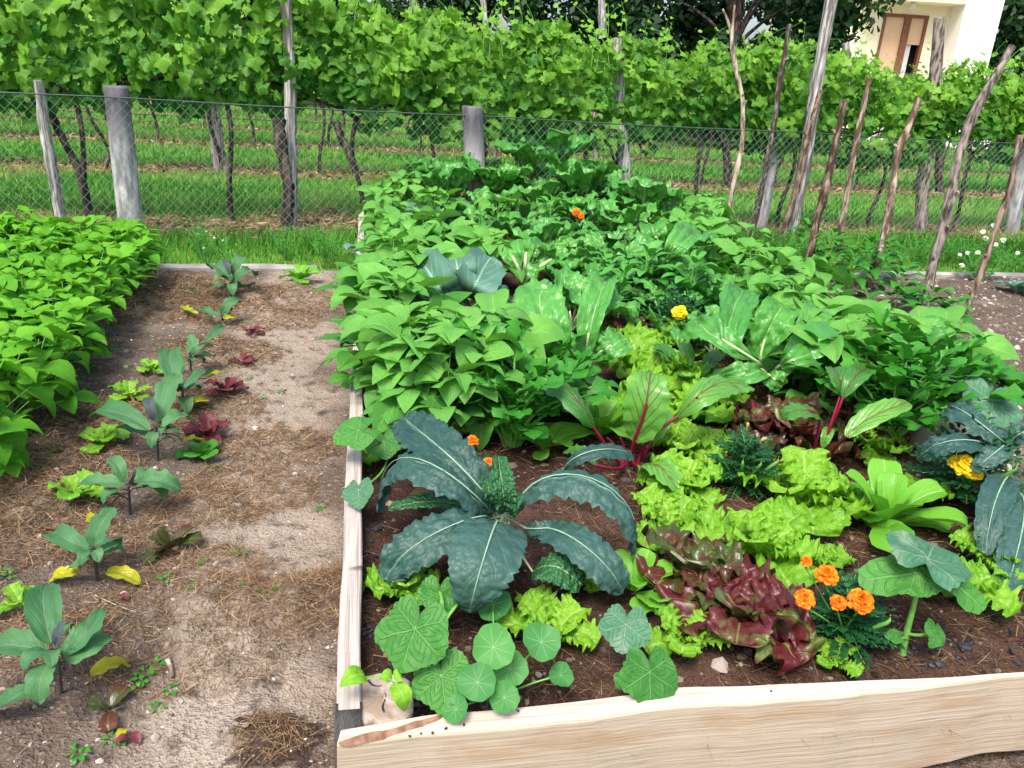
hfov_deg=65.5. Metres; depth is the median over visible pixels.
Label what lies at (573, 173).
swiss chard
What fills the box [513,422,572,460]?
smooth lettuce
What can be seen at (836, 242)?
tomato plant
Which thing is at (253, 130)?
grapevine
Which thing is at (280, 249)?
tall weed
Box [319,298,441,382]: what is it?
bean plant
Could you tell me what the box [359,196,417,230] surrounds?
bean plant
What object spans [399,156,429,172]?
celery plant
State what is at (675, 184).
dry leaf litter
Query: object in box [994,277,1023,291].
garden plant
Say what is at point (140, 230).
bean plant
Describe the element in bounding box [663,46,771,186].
grapevine
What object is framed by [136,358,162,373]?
curly lettuce
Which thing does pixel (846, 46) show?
vine pole
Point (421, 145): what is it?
grapevine
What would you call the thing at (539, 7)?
broadleaf tree
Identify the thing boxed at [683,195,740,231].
bean plant
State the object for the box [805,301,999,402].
celery plant
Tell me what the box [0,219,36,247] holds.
bean plant
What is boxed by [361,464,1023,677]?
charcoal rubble
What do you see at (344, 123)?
grapevine
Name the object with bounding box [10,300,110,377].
bean plant
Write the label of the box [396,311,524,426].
bean plant
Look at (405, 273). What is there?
bean plant
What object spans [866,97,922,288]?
wooden stake
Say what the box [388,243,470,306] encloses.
bean plant
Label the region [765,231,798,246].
tall weed
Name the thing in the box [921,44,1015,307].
wooden stake
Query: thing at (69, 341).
bean plant
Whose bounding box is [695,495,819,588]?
curly lettuce
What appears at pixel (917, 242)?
tall weed
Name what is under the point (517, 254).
swiss chard
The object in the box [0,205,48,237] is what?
bean plant
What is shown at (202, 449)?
smooth lettuce
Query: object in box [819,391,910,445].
red lettuce
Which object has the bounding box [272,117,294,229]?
bare vine
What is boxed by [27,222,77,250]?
bean plant
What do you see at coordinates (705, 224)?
bean plant
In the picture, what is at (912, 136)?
grapevine
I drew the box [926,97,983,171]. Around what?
grapevine
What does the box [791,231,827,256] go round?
tall weed
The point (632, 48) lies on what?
grapevine
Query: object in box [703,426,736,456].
curly lettuce
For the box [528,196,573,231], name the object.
pepper plant
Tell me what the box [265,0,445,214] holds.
grapevine
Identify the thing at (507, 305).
bean plant
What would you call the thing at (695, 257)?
pepper plant
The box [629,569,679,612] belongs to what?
smooth lettuce
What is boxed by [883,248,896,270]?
tall weed
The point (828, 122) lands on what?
grapevine
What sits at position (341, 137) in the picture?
bare vine
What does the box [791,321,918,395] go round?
bean plant
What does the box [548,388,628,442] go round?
smooth lettuce
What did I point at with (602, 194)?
swiss chard
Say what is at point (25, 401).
bean plant
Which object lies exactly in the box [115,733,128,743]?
fallen leaf
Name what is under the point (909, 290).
garden plant
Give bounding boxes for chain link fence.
[0,85,1023,236]
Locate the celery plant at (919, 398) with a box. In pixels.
[809,339,1023,435]
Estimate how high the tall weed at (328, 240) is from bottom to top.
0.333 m
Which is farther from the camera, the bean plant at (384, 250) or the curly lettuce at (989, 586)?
the bean plant at (384, 250)
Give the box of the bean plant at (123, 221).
[100,218,164,269]
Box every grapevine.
[0,0,28,92]
[0,0,179,215]
[0,20,56,97]
[1,0,84,133]
[11,0,160,168]
[88,2,197,141]
[117,0,321,221]
[127,2,277,170]
[153,42,223,125]
[200,16,300,145]
[249,10,390,175]
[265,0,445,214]
[304,22,377,146]
[313,102,316,120]
[325,54,360,132]
[370,12,497,157]
[382,42,462,150]
[401,0,571,162]
[462,21,586,165]
[471,66,523,153]
[507,0,674,222]
[544,41,607,129]
[561,44,673,162]
[606,57,676,160]
[631,6,840,195]
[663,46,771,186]
[670,57,699,147]
[686,72,715,155]
[725,19,890,227]
[746,35,854,187]
[819,54,976,228]
[821,57,888,166]
[821,65,927,190]
[867,62,926,169]
[886,60,988,192]
[912,39,1023,231]
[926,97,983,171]
[956,68,1020,194]
[987,59,1023,210]
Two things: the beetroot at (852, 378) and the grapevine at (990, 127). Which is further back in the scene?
the grapevine at (990, 127)
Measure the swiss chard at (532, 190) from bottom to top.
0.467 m
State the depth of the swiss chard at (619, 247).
4.95 m
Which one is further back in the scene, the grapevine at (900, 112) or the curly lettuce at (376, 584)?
the grapevine at (900, 112)
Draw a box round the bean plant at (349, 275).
[313,251,416,327]
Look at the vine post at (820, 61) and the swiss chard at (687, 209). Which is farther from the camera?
the vine post at (820, 61)
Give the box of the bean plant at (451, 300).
[339,262,471,313]
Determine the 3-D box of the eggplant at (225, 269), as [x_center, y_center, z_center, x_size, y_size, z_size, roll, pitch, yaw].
[-1.889,-0.705,5.383,0.327,0.341,0.374,-10,25,-32]
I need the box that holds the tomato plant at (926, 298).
[899,284,950,307]
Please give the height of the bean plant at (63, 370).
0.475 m
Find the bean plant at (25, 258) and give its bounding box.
[0,243,66,293]
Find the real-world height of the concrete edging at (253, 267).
0.111 m
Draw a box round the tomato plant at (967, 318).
[929,286,976,335]
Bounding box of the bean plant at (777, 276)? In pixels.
[748,265,824,299]
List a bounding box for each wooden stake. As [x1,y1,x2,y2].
[722,5,744,224]
[749,24,791,235]
[779,90,822,241]
[805,99,847,256]
[837,78,871,259]
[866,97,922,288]
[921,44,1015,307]
[957,135,1023,336]
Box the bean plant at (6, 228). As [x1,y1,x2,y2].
[0,222,9,231]
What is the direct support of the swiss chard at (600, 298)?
on the bed soil at (598, 603)
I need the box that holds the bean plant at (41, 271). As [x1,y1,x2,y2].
[0,267,47,305]
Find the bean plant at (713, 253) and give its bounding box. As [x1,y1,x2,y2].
[671,239,743,280]
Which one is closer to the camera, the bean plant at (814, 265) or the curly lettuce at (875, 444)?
the curly lettuce at (875, 444)
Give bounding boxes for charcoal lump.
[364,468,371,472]
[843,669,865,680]
[957,642,972,650]
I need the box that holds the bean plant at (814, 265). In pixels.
[751,247,853,286]
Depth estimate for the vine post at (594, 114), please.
17.03 m
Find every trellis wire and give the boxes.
[10,2,1011,155]
[69,56,914,134]
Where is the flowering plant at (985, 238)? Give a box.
[955,223,1019,281]
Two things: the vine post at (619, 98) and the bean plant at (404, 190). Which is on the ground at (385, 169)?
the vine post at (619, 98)
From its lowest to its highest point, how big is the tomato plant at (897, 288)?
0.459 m
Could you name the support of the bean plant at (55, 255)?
on the garden soil at (314, 679)
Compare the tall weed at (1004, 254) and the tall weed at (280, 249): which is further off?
the tall weed at (1004, 254)
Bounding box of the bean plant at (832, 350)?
[751,317,893,416]
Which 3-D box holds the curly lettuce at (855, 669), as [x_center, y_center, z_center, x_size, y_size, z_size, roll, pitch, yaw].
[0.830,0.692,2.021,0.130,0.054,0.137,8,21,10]
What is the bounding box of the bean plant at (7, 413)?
[0,398,13,440]
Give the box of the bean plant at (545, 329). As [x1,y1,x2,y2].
[420,288,564,449]
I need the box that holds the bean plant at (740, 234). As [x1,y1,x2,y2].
[704,230,753,276]
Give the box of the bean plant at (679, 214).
[650,208,709,251]
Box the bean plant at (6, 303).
[0,294,13,320]
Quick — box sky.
[237,0,1022,84]
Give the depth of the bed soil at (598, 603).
2.23 m
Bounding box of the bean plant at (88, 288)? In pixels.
[26,271,113,335]
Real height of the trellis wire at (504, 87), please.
0.906 m
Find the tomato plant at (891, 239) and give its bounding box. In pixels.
[856,230,906,272]
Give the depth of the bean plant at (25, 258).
4.46 m
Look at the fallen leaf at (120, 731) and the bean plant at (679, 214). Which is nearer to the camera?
the fallen leaf at (120, 731)
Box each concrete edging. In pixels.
[135,264,316,271]
[714,271,1023,278]
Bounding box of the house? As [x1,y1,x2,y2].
[766,0,1004,136]
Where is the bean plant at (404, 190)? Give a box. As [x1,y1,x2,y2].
[359,171,424,214]
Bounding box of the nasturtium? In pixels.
[411,590,573,722]
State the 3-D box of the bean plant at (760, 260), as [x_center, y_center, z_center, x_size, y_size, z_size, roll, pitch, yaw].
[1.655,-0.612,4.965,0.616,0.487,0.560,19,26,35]
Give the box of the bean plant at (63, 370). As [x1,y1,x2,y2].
[0,324,100,414]
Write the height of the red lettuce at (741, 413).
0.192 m
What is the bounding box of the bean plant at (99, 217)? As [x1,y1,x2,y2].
[75,215,152,248]
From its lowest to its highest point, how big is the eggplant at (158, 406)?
0.334 m
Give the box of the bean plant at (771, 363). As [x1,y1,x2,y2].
[744,294,865,389]
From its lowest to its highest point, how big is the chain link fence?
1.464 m
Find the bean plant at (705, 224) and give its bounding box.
[666,216,728,255]
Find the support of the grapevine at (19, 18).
on the ground at (385, 169)
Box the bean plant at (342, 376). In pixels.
[315,301,430,388]
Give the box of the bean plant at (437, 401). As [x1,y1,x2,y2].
[348,335,462,427]
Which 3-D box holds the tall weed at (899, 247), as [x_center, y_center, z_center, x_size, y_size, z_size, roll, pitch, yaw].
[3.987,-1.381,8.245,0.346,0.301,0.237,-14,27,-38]
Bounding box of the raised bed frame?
[334,211,1023,767]
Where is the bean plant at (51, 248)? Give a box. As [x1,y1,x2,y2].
[11,237,72,286]
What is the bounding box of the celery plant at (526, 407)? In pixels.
[415,319,619,447]
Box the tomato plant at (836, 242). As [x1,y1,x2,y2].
[811,228,856,273]
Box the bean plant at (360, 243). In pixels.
[333,228,417,267]
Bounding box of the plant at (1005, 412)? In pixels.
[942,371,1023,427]
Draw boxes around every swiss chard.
[412,156,479,202]
[444,184,520,215]
[460,152,533,194]
[461,205,514,239]
[486,211,599,249]
[492,174,590,219]
[493,123,599,210]
[497,236,566,287]
[511,261,639,330]
[515,271,631,389]
[524,240,601,284]
[539,150,627,220]
[543,190,605,228]
[556,231,617,274]
[561,219,640,251]
[570,187,617,199]
[583,197,659,231]
[584,195,682,230]
[584,241,680,287]
[585,241,707,312]
[604,174,682,232]
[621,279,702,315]
[629,220,720,284]
[645,206,736,239]
[646,313,685,346]
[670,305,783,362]
[671,192,720,212]
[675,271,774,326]
[685,281,849,391]
[691,222,756,261]
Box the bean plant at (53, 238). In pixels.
[17,226,96,284]
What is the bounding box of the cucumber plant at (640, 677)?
[598,603,678,702]
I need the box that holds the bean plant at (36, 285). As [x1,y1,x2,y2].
[2,280,70,340]
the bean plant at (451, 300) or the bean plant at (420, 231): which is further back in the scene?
the bean plant at (420, 231)
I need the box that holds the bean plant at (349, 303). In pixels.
[331,257,416,312]
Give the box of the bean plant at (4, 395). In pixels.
[0,390,33,413]
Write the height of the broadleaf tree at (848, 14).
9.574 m
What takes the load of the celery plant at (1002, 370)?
on the bed soil at (598, 603)
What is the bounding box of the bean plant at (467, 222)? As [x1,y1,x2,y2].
[453,220,514,274]
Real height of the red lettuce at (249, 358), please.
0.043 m
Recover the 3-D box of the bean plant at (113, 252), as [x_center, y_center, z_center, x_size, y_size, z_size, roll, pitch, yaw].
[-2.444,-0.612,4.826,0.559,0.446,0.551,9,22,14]
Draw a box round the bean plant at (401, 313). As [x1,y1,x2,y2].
[353,298,454,389]
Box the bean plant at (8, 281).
[0,271,43,319]
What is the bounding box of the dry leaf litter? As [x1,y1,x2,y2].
[0,114,1023,243]
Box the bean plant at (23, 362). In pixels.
[6,322,52,379]
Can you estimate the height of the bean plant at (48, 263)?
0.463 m
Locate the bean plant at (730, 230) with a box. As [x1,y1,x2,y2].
[719,222,775,265]
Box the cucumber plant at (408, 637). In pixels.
[374,575,468,714]
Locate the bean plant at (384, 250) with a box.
[355,231,427,297]
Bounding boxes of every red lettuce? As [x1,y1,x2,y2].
[86,684,130,731]
[138,523,201,563]
[182,412,229,443]
[203,377,248,394]
[228,352,254,362]
[242,325,264,334]
[603,313,655,332]
[636,520,743,593]
[653,553,826,674]
[725,393,813,450]
[745,390,865,464]
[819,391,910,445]
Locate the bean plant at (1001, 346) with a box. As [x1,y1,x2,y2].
[867,305,1020,431]
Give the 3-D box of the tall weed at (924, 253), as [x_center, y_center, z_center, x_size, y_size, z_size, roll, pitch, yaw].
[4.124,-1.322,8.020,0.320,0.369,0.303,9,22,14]
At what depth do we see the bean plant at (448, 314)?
3.41 m
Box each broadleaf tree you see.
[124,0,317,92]
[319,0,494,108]
[416,0,621,108]
[572,0,745,124]
[595,0,905,143]
[748,0,852,130]
[988,0,1023,73]
[1000,26,1023,87]
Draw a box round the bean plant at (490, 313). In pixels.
[481,308,547,366]
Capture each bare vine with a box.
[45,86,93,216]
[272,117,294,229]
[333,120,361,175]
[615,102,634,189]
[720,133,732,187]
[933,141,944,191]
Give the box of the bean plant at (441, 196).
[406,185,468,222]
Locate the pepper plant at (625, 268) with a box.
[597,262,651,336]
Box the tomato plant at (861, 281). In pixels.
[825,244,873,296]
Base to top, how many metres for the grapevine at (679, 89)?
2.497 m
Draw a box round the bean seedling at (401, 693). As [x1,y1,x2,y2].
[339,665,411,711]
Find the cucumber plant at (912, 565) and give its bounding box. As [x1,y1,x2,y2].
[858,530,986,655]
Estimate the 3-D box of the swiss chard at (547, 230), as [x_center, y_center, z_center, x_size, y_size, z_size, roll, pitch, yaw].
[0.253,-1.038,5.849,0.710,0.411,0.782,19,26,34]
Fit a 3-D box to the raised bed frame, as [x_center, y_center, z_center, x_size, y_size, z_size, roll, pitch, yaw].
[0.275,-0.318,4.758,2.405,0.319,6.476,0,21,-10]
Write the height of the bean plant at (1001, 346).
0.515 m
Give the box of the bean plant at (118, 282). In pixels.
[66,241,159,295]
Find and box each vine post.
[33,80,66,217]
[210,102,227,171]
[280,0,297,227]
[491,105,497,159]
[592,107,598,158]
[611,37,630,180]
[787,0,837,236]
[913,17,945,233]
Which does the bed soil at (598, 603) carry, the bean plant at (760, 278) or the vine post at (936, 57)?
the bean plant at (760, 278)
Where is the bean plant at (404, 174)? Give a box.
[380,169,435,206]
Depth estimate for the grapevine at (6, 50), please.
7.08 m
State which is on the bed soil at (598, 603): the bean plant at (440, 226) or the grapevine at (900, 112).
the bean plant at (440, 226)
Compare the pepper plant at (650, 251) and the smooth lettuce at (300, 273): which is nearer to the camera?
the pepper plant at (650, 251)
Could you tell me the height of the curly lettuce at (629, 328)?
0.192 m
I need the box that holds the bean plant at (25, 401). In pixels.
[8,358,44,406]
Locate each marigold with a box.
[467,435,491,470]
[566,208,591,233]
[635,281,712,348]
[703,422,786,500]
[794,555,905,669]
[895,408,1023,506]
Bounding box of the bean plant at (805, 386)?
[798,297,890,395]
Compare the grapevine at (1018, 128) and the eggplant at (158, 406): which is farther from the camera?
the grapevine at (1018, 128)
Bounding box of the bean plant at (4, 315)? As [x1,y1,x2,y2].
[0,306,72,360]
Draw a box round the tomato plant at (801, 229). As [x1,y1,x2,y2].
[788,218,826,270]
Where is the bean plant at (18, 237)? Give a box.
[9,223,74,249]
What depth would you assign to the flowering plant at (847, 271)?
6.90 m
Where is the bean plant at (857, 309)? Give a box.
[770,295,874,374]
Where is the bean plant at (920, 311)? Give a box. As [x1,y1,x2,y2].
[891,305,966,341]
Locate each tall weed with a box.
[158,239,175,263]
[176,215,226,256]
[182,229,214,259]
[202,231,233,262]
[267,222,294,259]
[294,226,323,251]
[302,232,320,250]
[311,226,341,259]
[312,222,353,267]
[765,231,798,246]
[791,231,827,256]
[838,243,853,264]
[840,235,858,259]
[862,224,902,250]
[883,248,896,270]
[891,235,912,259]
[906,235,933,268]
[907,232,934,264]
[913,230,935,259]
[928,244,950,261]
[941,229,960,260]
[943,238,969,263]
[944,238,964,259]
[947,238,980,266]
[956,236,983,269]
[964,237,986,266]
[981,238,1020,265]
[997,252,1023,270]
[1013,250,1023,272]
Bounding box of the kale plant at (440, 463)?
[376,410,637,612]
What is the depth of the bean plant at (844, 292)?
4.40 m
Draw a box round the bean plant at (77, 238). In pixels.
[59,232,110,259]
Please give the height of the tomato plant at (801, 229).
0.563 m
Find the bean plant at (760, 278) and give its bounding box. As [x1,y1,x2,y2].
[747,272,827,334]
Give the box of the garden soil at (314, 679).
[0,269,1023,767]
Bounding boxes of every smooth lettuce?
[175,439,217,458]
[279,264,320,282]
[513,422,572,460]
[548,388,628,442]
[584,548,675,607]
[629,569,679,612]
[828,458,967,552]
[840,479,918,527]
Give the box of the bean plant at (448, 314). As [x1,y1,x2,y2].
[443,304,506,322]
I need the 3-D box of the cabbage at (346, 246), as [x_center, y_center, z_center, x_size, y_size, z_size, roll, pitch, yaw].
[-1.082,-1.031,6.001,0.422,0.162,0.410,9,22,13]
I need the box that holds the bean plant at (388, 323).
[347,313,498,432]
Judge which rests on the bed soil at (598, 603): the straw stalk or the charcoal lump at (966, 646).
the charcoal lump at (966, 646)
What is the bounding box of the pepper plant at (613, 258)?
[581,251,640,315]
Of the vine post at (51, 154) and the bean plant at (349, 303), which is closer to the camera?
the bean plant at (349, 303)
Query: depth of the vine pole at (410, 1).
10.16 m
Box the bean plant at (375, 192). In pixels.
[355,185,408,218]
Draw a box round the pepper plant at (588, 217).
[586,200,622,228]
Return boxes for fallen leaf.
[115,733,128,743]
[116,728,127,736]
[117,592,128,599]
[128,731,140,743]
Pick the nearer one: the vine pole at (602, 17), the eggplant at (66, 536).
the eggplant at (66, 536)
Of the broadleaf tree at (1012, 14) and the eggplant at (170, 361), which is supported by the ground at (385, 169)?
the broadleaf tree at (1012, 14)
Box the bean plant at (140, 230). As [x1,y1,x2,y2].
[88,221,165,284]
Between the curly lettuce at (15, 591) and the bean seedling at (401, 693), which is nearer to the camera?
the bean seedling at (401, 693)
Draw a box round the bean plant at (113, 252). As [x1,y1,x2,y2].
[59,244,158,303]
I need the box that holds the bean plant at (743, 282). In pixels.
[718,262,794,308]
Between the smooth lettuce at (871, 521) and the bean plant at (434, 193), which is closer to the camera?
the smooth lettuce at (871, 521)
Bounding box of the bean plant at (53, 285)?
[0,267,90,314]
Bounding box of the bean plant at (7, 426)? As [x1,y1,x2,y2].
[0,415,44,476]
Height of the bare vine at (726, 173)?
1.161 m
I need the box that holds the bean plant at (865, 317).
[861,310,899,321]
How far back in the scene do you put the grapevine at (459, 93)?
8.21 m
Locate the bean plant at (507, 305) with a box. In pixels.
[472,303,548,356]
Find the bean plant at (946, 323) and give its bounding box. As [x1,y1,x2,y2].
[891,308,968,342]
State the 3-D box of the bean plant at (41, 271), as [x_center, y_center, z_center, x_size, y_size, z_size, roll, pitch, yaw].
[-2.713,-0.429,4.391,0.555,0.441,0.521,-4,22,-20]
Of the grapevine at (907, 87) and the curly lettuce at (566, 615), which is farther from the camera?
the grapevine at (907, 87)
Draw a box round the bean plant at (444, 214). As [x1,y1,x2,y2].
[395,207,461,230]
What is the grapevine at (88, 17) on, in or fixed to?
on the ground at (385, 169)
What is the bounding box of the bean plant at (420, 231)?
[366,224,463,256]
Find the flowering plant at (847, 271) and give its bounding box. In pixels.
[833,266,854,287]
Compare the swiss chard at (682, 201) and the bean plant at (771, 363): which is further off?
the swiss chard at (682, 201)
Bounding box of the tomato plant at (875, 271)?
[833,233,889,289]
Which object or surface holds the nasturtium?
on the bed soil at (598, 603)
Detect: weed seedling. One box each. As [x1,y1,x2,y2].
[0,566,17,578]
[66,741,91,765]
[101,729,129,745]
[129,672,148,690]
[134,666,156,679]
[143,656,166,670]
[148,701,166,713]
[156,572,173,582]
[161,681,179,695]
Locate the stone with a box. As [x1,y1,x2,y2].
[711,657,727,672]
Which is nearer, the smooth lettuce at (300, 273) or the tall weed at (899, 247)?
the smooth lettuce at (300, 273)
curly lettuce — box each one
[0,580,33,613]
[47,468,105,500]
[77,422,129,453]
[106,380,153,400]
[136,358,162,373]
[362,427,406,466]
[362,563,439,605]
[449,416,467,433]
[496,584,601,652]
[565,554,600,592]
[598,329,719,390]
[607,363,741,427]
[611,321,705,357]
[630,482,725,551]
[634,447,726,507]
[641,417,726,463]
[643,603,735,657]
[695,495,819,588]
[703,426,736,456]
[718,391,757,407]
[736,445,874,536]
[809,539,857,578]
[816,635,865,678]
[849,424,914,466]
[890,547,1023,617]
[905,472,954,503]
[949,523,1023,579]
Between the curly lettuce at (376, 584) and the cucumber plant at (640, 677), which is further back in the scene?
the curly lettuce at (376, 584)
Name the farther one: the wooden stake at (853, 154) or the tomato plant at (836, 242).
the wooden stake at (853, 154)
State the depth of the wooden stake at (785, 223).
8.86 m
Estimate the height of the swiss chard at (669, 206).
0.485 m
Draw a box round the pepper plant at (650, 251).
[615,240,672,315]
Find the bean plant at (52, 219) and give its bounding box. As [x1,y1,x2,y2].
[11,216,70,243]
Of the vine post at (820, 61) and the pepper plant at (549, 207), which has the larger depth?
the vine post at (820, 61)
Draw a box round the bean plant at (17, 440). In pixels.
[0,347,75,476]
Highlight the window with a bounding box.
[875,13,929,75]
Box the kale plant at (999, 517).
[916,398,1023,590]
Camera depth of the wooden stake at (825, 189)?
7.14 m
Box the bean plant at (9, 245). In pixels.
[0,239,35,268]
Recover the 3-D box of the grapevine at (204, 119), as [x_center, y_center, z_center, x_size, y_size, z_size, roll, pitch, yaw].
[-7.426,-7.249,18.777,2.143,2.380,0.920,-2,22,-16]
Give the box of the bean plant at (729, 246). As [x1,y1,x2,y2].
[704,237,802,278]
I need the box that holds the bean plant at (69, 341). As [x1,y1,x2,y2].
[0,321,103,409]
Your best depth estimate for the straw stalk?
2.35 m
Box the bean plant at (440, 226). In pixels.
[406,216,501,262]
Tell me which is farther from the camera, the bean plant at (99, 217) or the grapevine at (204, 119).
the grapevine at (204, 119)
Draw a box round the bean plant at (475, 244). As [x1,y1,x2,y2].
[412,224,485,255]
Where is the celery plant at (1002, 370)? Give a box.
[882,315,1023,405]
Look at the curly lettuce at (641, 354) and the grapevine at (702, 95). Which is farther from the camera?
the grapevine at (702, 95)
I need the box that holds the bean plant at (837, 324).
[788,316,903,399]
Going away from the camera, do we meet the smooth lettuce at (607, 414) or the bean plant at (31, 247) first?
the smooth lettuce at (607, 414)
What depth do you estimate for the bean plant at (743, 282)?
4.71 m
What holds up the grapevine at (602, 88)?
on the ground at (385, 169)
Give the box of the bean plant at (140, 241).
[82,233,161,293]
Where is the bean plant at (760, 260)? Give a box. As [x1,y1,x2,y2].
[730,246,810,300]
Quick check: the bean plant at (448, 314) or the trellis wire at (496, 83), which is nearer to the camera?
the bean plant at (448, 314)
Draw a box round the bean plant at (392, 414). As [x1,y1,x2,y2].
[337,323,483,423]
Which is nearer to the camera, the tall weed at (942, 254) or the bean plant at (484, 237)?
the bean plant at (484, 237)
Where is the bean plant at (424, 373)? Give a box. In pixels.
[377,341,524,426]
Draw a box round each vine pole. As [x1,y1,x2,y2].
[409,0,437,88]
[480,0,488,38]
[598,0,606,38]
[842,42,851,95]
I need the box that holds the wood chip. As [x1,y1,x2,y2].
[165,658,174,677]
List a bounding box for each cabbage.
[343,237,375,252]
[372,199,440,224]
[411,247,511,305]
[444,197,476,224]
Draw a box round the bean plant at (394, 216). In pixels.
[338,204,438,269]
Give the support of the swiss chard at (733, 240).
on the bed soil at (598, 603)
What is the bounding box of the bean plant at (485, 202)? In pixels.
[465,192,526,218]
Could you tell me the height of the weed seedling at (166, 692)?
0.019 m
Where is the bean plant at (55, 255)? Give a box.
[40,250,112,295]
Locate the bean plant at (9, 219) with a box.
[0,214,24,236]
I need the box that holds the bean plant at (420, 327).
[414,314,496,399]
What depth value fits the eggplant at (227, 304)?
4.82 m
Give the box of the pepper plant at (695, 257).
[651,245,724,311]
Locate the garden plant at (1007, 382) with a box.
[998,364,1023,392]
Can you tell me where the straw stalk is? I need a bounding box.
[94,595,134,611]
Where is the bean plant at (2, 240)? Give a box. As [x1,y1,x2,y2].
[0,232,22,268]
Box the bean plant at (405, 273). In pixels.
[330,266,450,333]
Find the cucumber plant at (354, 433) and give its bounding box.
[333,416,402,508]
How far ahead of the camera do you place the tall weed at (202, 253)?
6.51 m
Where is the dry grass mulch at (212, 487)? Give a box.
[0,269,1022,767]
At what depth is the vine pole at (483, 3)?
11.98 m
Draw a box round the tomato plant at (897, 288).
[867,255,926,307]
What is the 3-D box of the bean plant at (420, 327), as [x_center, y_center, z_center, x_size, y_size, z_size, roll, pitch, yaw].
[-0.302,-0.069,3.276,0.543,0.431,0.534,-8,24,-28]
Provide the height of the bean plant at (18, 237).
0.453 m
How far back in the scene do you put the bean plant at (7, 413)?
3.11 m
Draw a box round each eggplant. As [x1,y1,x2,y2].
[0,583,130,707]
[41,507,140,583]
[76,455,180,522]
[89,373,205,460]
[157,346,228,412]
[180,296,241,319]
[180,324,224,371]
[206,254,258,294]
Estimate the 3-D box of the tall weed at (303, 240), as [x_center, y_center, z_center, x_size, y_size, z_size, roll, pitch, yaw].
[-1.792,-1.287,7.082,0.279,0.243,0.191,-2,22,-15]
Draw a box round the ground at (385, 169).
[0,83,1023,272]
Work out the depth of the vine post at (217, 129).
11.64 m
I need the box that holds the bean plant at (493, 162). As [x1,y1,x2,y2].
[485,157,501,168]
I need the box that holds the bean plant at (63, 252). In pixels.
[44,248,103,284]
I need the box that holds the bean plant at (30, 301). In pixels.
[2,289,116,351]
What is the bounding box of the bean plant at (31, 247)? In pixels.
[23,238,50,266]
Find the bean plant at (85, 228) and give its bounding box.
[56,216,115,263]
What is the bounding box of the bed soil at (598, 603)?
[360,223,1023,717]
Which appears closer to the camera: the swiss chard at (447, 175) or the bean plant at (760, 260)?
the bean plant at (760, 260)
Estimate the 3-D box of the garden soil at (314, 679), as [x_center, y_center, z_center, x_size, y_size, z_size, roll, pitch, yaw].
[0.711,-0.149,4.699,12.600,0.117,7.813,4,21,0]
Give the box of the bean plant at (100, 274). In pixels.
[52,265,127,323]
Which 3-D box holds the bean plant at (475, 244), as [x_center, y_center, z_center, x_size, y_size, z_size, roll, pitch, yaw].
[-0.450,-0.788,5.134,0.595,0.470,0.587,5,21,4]
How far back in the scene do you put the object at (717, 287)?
4.60 m
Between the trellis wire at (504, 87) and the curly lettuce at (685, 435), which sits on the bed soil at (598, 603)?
the curly lettuce at (685, 435)
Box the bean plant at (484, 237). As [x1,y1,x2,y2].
[452,226,524,282]
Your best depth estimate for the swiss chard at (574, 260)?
5.01 m
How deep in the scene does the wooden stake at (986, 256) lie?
5.51 m
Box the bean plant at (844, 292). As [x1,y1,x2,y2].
[826,287,859,303]
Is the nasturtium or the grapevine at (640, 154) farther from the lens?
the grapevine at (640, 154)
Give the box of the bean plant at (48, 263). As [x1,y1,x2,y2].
[18,255,98,305]
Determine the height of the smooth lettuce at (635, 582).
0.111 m
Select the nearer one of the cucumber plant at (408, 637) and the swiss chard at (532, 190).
the cucumber plant at (408, 637)
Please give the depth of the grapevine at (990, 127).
15.22 m
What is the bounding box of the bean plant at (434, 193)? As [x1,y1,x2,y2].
[419,184,467,203]
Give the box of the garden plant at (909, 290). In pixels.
[887,286,932,303]
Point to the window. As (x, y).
(897, 30)
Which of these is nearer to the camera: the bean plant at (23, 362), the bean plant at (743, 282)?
the bean plant at (23, 362)
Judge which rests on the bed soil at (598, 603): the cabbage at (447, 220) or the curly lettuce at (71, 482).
the cabbage at (447, 220)
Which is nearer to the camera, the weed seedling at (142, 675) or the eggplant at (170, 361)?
the weed seedling at (142, 675)
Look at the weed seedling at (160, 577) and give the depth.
2.43 m
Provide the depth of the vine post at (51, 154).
7.21 m
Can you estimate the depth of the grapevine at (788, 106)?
13.87 m
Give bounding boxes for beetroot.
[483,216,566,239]
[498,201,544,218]
[522,370,754,491]
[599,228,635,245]
[653,340,727,380]
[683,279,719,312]
[780,362,911,461]
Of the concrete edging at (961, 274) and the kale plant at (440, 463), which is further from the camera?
the concrete edging at (961, 274)

